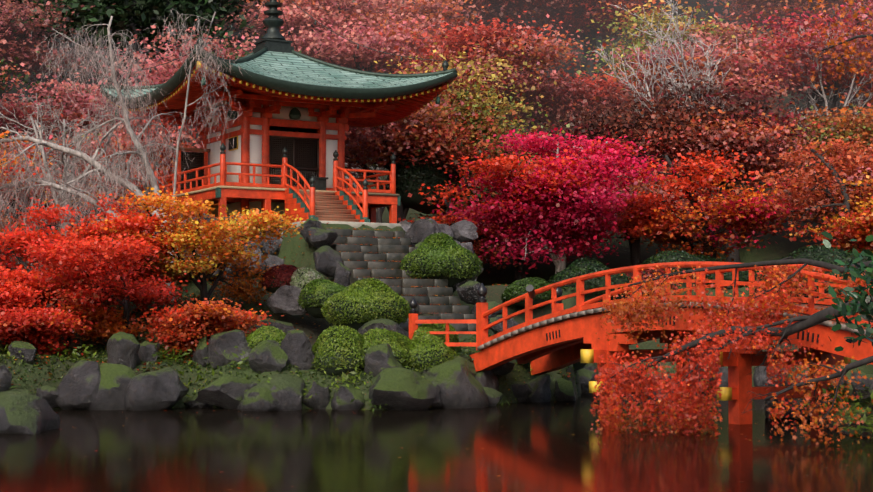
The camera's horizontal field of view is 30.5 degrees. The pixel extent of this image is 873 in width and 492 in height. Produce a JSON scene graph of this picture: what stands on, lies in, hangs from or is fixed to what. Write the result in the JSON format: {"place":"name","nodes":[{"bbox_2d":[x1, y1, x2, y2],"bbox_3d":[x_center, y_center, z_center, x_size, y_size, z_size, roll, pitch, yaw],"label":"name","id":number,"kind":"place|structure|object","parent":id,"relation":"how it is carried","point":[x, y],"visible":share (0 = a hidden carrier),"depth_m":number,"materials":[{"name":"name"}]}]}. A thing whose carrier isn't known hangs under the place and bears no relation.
{"place":"outdoors","nodes":[
{"label":"outdoors","id":0,"kind":"place"},
{"bbox_2d":[154,90,396,222],"bbox_3d":[-4.659,-2.359,49.183,6.060,3.986,7.890,2,-4,-30],"label":"pavilion frame","id":1,"kind":"object","parent":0,"point":[365,202],"visible":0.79,"depth_m":48.12,"materials":[{"name":"red wood"}]},
{"bbox_2d":[154,143,395,189],"bbox_3d":[-4.634,-2.145,49.128,5.740,1.353,7.670,2,-4,-30],"label":"hall bronze","id":2,"kind":"object","parent":1,"relation":"attached to","point":[318,183],"visible":0.83,"depth_m":47.98,"materials":[{"name":"black metal"}]},
{"bbox_2d":[107,61,448,127],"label":"hall rafters","id":3,"kind":"object","parent":1,"relation":"on","point":[406,107],"visible":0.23,"depth_m":47.89,"materials":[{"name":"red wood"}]},
{"bbox_2d":[103,51,452,105],"bbox_3d":[-5.111,-5.370,50.140,8.400,1.900,8.400,2,-4,-30],"label":"roof","id":4,"kind":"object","parent":1,"relation":"on","point":[291,67],"visible":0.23,"depth_m":48.49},
{"bbox_2d":[253,0,293,52],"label":"roof finial","id":5,"kind":"object","parent":4,"relation":"on","point":[273,39],"visible":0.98,"depth_m":49.96,"materials":[{"name":"black metal"}]},
{"bbox_2d":[116,0,443,75],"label":"hall bell chains","id":6,"kind":"object","parent":5,"relation":"hanging from","point":[289,33],"visible":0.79,"depth_m":49.73,"materials":[{"name":"metal"}]},
{"bbox_2d":[100,44,455,89],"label":"hall roof hips","id":7,"kind":"object","parent":4,"relation":"on","point":[250,56],"visible":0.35,"depth_m":49.18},
{"bbox_2d":[107,36,448,85],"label":"roof ornaments","id":8,"kind":"object","parent":7,"relation":"on","point":[445,65],"visible":0.38,"depth_m":48.59},
{"bbox_2d":[99,47,457,125],"bbox_3d":[-5.111,-4.672,50.103,8.450,1.103,8.450,2,-4,-30],"label":"roof eave","id":9,"kind":"object","parent":4,"relation":"attached to","point":[171,84],"visible":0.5,"depth_m":46.41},
{"bbox_2d":[215,107,399,221],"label":"bronze fittings","id":10,"kind":"object","parent":1,"relation":"attached to","point":[294,113],"visible":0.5,"depth_m":46.73,"materials":[{"name":"metal"}]},
{"bbox_2d":[115,72,439,115],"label":"hall wind bells","id":11,"kind":"object","parent":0,"point":[203,82],"visible":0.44,"depth_m":48.60,"materials":[{"name":"gold metal"}]},
{"bbox_2d":[118,63,444,119],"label":"hall soffit","id":12,"kind":"structure","parent":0,"point":[192,71],"depth_m":46.01,"materials":[{"name":"red wood"}]},
{"bbox_2d":[0,388,872,491],"bbox_3d":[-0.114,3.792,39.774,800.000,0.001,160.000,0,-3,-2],"label":"pond water","id":13,"kind":"structure","parent":0,"point":[540,448],"depth_m":21.97,"materials":[{"name":"black liquid"}]},
{"bbox_2d":[61,389,871,491],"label":"floating leaves on pond","id":14,"kind":"object","parent":13,"relation":"on","point":[572,434],"visible":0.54,"depth_m":23.88,"materials":[{"name":"red plant"}]},
{"bbox_2d":[0,0,872,409],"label":"ground","id":15,"kind":"structure","parent":0,"point":[312,328],"depth_m":46.31,"materials":[{"name":"green plant"}]},
{"bbox_2d":[0,130,38,231],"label":"maple branches","id":16,"kind":"object","parent":15,"relation":"on","point":[2,135],"visible":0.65,"depth_m":42.11,"materials":[{"name":"red plant"}]},
{"bbox_2d":[0,264,96,355],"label":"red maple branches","id":17,"kind":"object","parent":15,"relation":"on","point":[22,318],"visible":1,"depth_m":35.86,"materials":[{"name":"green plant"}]},
{"bbox_2d":[35,342,68,353],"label":"bank shrub","id":18,"kind":"object","parent":15,"relation":"on","point":[52,349],"depth_m":37.24,"materials":[{"name":"green plant"}]},
{"bbox_2d":[0,88,137,235],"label":"bare tree","id":19,"kind":"object","parent":15,"relation":"on","point":[63,143],"visible":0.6,"depth_m":46.17,"materials":[{"name":"grey plant"}]},
{"bbox_2d":[1,131,169,229],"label":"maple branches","id":20,"kind":"object","parent":15,"relation":"on","point":[7,146],"visible":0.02,"depth_m":54.35,"materials":[{"name":"wood"}]},
{"bbox_2d":[0,143,176,270],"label":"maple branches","id":21,"kind":"object","parent":15,"relation":"on","point":[77,215],"visible":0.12,"depth_m":49.93,"materials":[{"name":"red plant"}]},
{"bbox_2d":[0,193,192,342],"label":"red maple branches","id":22,"kind":"object","parent":15,"relation":"on","point":[13,238],"visible":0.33,"depth_m":39.39,"materials":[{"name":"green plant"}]},
{"bbox_2d":[11,219,199,342],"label":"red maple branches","id":23,"kind":"object","parent":15,"relation":"on","point":[109,324],"visible":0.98,"depth_m":36.81,"materials":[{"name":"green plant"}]},
{"bbox_2d":[0,9,246,308],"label":"bare cherry","id":24,"kind":"object","parent":15,"relation":"on","point":[136,163],"depth_m":42.68,"materials":[{"name":"plant"}]},
{"bbox_2d":[71,186,310,304],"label":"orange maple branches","id":25,"kind":"object","parent":15,"relation":"on","point":[243,232],"visible":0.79,"depth_m":39.40,"materials":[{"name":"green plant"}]},
{"bbox_2d":[130,297,283,358],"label":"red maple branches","id":26,"kind":"object","parent":15,"relation":"on","point":[188,325],"visible":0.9,"depth_m":36.30,"materials":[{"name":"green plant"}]},
{"bbox_2d":[171,98,359,220],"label":"hall","id":27,"kind":"structure","parent":15,"relation":"on","point":[255,150],"depth_m":48.70,"materials":[{"name":"white paint"}]},
{"bbox_2d":[181,135,318,189],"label":"lattice doors","id":28,"kind":"structure","parent":27,"relation":"attached to","point":[295,149],"depth_m":48.76,"materials":[{"name":"black wood"}]},
{"bbox_2d":[172,185,398,201],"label":"hall floor","id":29,"kind":"structure","parent":27,"relation":"attached to","point":[256,188],"depth_m":47.14,"materials":[{"name":"brown wood"}]},
{"bbox_2d":[271,168,316,183],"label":"offering box","id":30,"kind":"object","parent":27,"relation":"attached to","point":[292,175],"depth_m":48.64,"materials":[{"name":"black wood"}]},
{"bbox_2d":[295,191,358,221],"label":"stairs","id":31,"kind":"structure","parent":27,"relation":"attached to","point":[330,207],"depth_m":46.70,"materials":[{"name":"brown wood"}]},
{"bbox_2d":[245,325,286,348],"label":"round shrub","id":32,"kind":"object","parent":15,"relation":"on","point":[255,338],"visible":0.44,"depth_m":36.11,"materials":[{"name":"green plant"}]},
{"bbox_2d":[0,286,578,409],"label":"moss tuft leaves","id":33,"kind":"object","parent":15,"relation":"on","point":[165,363],"visible":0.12,"depth_m":35.58,"materials":[{"name":"green plant"}]},
{"bbox_2d":[149,213,483,314],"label":"rocks","id":34,"kind":"object","parent":15,"relation":"on","point":[283,299],"depth_m":44.26,"materials":[{"name":"grey stone"}]},
{"bbox_2d":[259,264,298,292],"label":"dark red shrub","id":35,"kind":"object","parent":34,"relation":"on","point":[282,274],"visible":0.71,"depth_m":40.92,"materials":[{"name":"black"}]},
{"bbox_2d":[290,267,324,312],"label":"pale shrub","id":36,"kind":"object","parent":34,"relation":"on","point":[301,277],"visible":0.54,"depth_m":40.57,"materials":[{"name":"green"}]},
{"bbox_2d":[297,278,346,318],"bbox_3d":[-2.732,1.311,40.272,1.390,1.023,1.385,-2,-4,33],"label":"bush","id":37,"kind":"object","parent":34,"relation":"on","point":[315,295],"visible":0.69,"depth_m":39.87,"materials":[{"name":"green plant"}]},
{"bbox_2d":[312,325,364,375],"bbox_3d":[-2.100,2.368,35.438,1.744,1.272,1.458,0,-3,-2],"label":"round shrub","id":38,"kind":"object","parent":15,"relation":"on","point":[337,346],"visible":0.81,"depth_m":34.96,"materials":[{"name":"green plant"}]},
{"bbox_2d":[9,223,679,390],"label":"ground litter leaves","id":39,"kind":"object","parent":15,"relation":"on","point":[186,300],"visible":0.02,"depth_m":40.41,"materials":[{"name":"red plant"}]},
{"bbox_2d":[291,221,400,228],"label":"hall stone bases","id":40,"kind":"object","parent":15,"relation":"on","point":[370,224],"depth_m":44.92,"materials":[{"name":"grey stone"}]},
{"bbox_2d":[321,277,410,330],"bbox_3d":[-1.715,1.613,39.449,2.235,1.700,1.907,0,-3,-2],"label":"round shrub","id":41,"kind":"object","parent":15,"relation":"on","point":[357,305],"visible":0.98,"depth_m":38.79,"materials":[{"name":"green plant"}]},
{"bbox_2d":[362,328,411,367],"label":"round shrub","id":42,"kind":"object","parent":15,"relation":"on","point":[398,344],"visible":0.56,"depth_m":35.57,"materials":[{"name":"green plant"}]},
{"bbox_2d":[326,229,475,331],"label":"stone stairs","id":43,"kind":"structure","parent":15,"relation":"on","point":[390,250],"depth_m":42.64,"materials":[{"name":"grey stone"}]},
{"bbox_2d":[334,228,859,314],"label":"step litter leaves","id":44,"kind":"object","parent":43,"relation":"on","point":[439,278],"visible":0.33,"depth_m":42.49,"materials":[{"name":"red plant"}]},
{"bbox_2d":[0,0,812,141],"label":"conifer","id":45,"kind":"object","parent":15,"relation":"on","point":[121,11],"depth_m":66.18,"materials":[{"name":"green plant"}]},
{"bbox_2d":[386,140,454,213],"bbox_3d":[-0.593,-2.485,57.205,2.505,2.701,2.306,2,-3,-26],"label":"green shrub","id":46,"kind":"object","parent":15,"relation":"on","point":[412,179],"visible":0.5,"depth_m":56.29,"materials":[{"name":"black"}]},
{"bbox_2d":[0,0,872,188],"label":"trees","id":47,"kind":"object","parent":15,"relation":"on","point":[590,109],"visible":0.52,"depth_m":63.63,"materials":[{"name":"red plant"}]},
{"bbox_2d":[0,51,872,240],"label":"autumn trees","id":48,"kind":"object","parent":15,"relation":"on","point":[359,146],"visible":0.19,"depth_m":56.71,"materials":[{"name":"red plant"}]},
{"bbox_2d":[0,218,872,437],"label":"mossy rocks","id":49,"kind":"object","parent":15,"relation":"on","point":[398,386],"visible":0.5,"depth_m":34.44,"materials":[{"name":"stone"}]},
{"bbox_2d":[0,219,872,433],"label":"wet rocks","id":50,"kind":"object","parent":15,"relation":"on","point":[22,411],"visible":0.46,"depth_m":34.56,"materials":[{"name":"grey stone"}]},
{"bbox_2d":[405,334,458,369],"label":"round shrub","id":51,"kind":"object","parent":50,"relation":"on","point":[431,351],"visible":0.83,"depth_m":35.51,"materials":[{"name":"green plant"}]},
{"bbox_2d":[0,0,872,281],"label":"forest trunks","id":52,"kind":"object","parent":15,"relation":"on","point":[635,250],"visible":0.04,"depth_m":64.63,"materials":[{"name":"brown wood"}]},
{"bbox_2d":[0,344,872,438],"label":"ground cover plants","id":53,"kind":"object","parent":15,"relation":"on","point":[869,423],"visible":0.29,"depth_m":34.23,"materials":[{"name":"green plant"}]},
{"bbox_2d":[411,323,461,352],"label":"round shrub","id":54,"kind":"object","parent":15,"relation":"on","point":[425,328],"visible":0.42,"depth_m":37.52,"materials":[{"name":"green plant"}]},
{"bbox_2d":[400,232,482,292],"bbox_3d":[0.109,0.545,43.571,2.242,1.863,2.073,0,-3,-2],"label":"bush","id":55,"kind":"object","parent":15,"relation":"on","point":[436,255],"visible":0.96,"depth_m":42.87,"materials":[{"name":"green plant"}]},
{"bbox_2d":[15,0,872,89],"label":"trees","id":56,"kind":"object","parent":15,"relation":"on","point":[557,11],"visible":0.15,"depth_m":73.36,"materials":[{"name":"red plant"}]},
{"bbox_2d":[398,181,533,272],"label":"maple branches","id":57,"kind":"object","parent":15,"relation":"on","point":[477,248],"visible":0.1,"depth_m":55.63,"materials":[{"name":"red plant"}]},
{"bbox_2d":[501,277,550,307],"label":"bush","id":58,"kind":"object","parent":15,"relation":"on","point":[516,288],"visible":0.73,"depth_m":45.11,"materials":[{"name":"green plant"}]},
{"bbox_2d":[428,128,684,273],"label":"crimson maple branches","id":59,"kind":"object","parent":15,"relation":"on","point":[552,203],"visible":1,"depth_m":49.88,"materials":[{"name":"red plant"}]},
{"bbox_2d":[573,361,586,370],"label":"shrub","id":60,"kind":"object","parent":15,"relation":"on","point":[578,365],"depth_m":40.14,"materials":[{"name":"green"}]},
{"bbox_2d":[548,257,632,307],"bbox_3d":[4.567,1.280,47.003,2.603,1.929,2.153,0,-3,-2],"label":"shrub","id":61,"kind":"object","parent":15,"relation":"on","point":[580,268],"visible":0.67,"depth_m":46.36,"materials":[{"name":"green"}]},
{"bbox_2d":[345,0,872,252],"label":"bare tree branches","id":62,"kind":"object","parent":15,"relation":"on","point":[379,211],"visible":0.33,"depth_m":59.69,"materials":[{"name":"grey plant"}]},
{"bbox_2d":[409,261,872,424],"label":"red bridge","id":63,"kind":"structure","parent":15,"relation":"on","point":[538,351],"depth_m":32.42,"materials":[{"name":"red wood"}]},
{"bbox_2d":[409,283,818,342],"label":"post caps","id":64,"kind":"object","parent":63,"relation":"attached to","point":[482,291],"visible":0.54,"depth_m":36.73,"materials":[{"name":"black metal"}]},
{"bbox_2d":[477,302,872,350],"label":"bridge deck edge","id":65,"kind":"object","parent":63,"relation":"attached to","point":[577,314],"visible":0.27,"depth_m":33.35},
{"bbox_2d":[484,302,872,348],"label":"bridge deck","id":66,"kind":"structure","parent":63,"relation":"on","point":[819,307],"depth_m":32.35,"materials":[{"name":"brown wood"}]},
{"bbox_2d":[530,349,850,400],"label":"lanterns","id":67,"kind":"object","parent":63,"relation":"attached to","point":[586,355],"visible":0.42,"depth_m":32.13,"materials":[{"name":"yellow"}]},
{"bbox_2d":[621,269,675,296],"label":"shrub","id":68,"kind":"object","parent":15,"relation":"on","point":[645,272],"visible":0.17,"depth_m":47.19,"materials":[{"name":"green"}]},
{"bbox_2d":[641,249,718,287],"bbox_3d":[7.561,0.899,49.152,2.578,1.572,2.029,0,-3,-2],"label":"shrub","id":69,"kind":"object","parent":15,"relation":"on","point":[672,256],"visible":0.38,"depth_m":48.49,"materials":[{"name":"green"}]},
{"bbox_2d":[595,147,817,261],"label":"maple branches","id":70,"kind":"object","parent":15,"relation":"on","point":[655,224],"visible":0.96,"depth_m":51.83,"materials":[{"name":"red plant"}]},
{"bbox_2d":[589,256,872,446],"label":"maple","id":71,"kind":"object","parent":15,"relation":"on","point":[645,307],"depth_m":26.25,"materials":[{"name":"red plant"}]},
{"bbox_2d":[705,271,759,288],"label":"shrub","id":72,"kind":"object","parent":15,"relation":"on","point":[743,276],"visible":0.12,"depth_m":48.41,"materials":[{"name":"green"}]},
{"bbox_2d":[745,257,844,303],"bbox_3d":[10.860,1.121,47.720,2.855,1.658,2.775,-3,-4,41],"label":"shrub","id":73,"kind":"object","parent":15,"relation":"on","point":[817,287],"visible":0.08,"depth_m":46.90,"materials":[{"name":"green"}]},
{"bbox_2d":[732,136,872,252],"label":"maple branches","id":74,"kind":"object","parent":15,"relation":"on","point":[851,218],"visible":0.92,"depth_m":51.10,"materials":[{"name":"plant"}]},
{"bbox_2d":[787,245,872,304],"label":"shrub","id":75,"kind":"object","parent":15,"relation":"on","point":[824,254],"visible":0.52,"depth_m":47.20,"materials":[{"name":"green"}]},
{"bbox_2d":[816,231,872,351],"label":"camellia leaves","id":76,"kind":"object","parent":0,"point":[863,298],"visible":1,"depth_m":19.95,"materials":[{"name":"green plant"}]},
{"bbox_2d":[821,34,872,273],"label":"overhang branches","id":77,"kind":"object","parent":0,"point":[857,36],"visible":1,"depth_m":16.39,"materials":[{"name":"brown wood"}]},
{"bbox_2d":[776,0,872,154],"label":"overhanging leaves","id":78,"kind":"object","parent":77,"relation":"attached to","point":[853,49],"visible":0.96,"depth_m":16.16,"materials":[{"name":"plant"}]}
]}

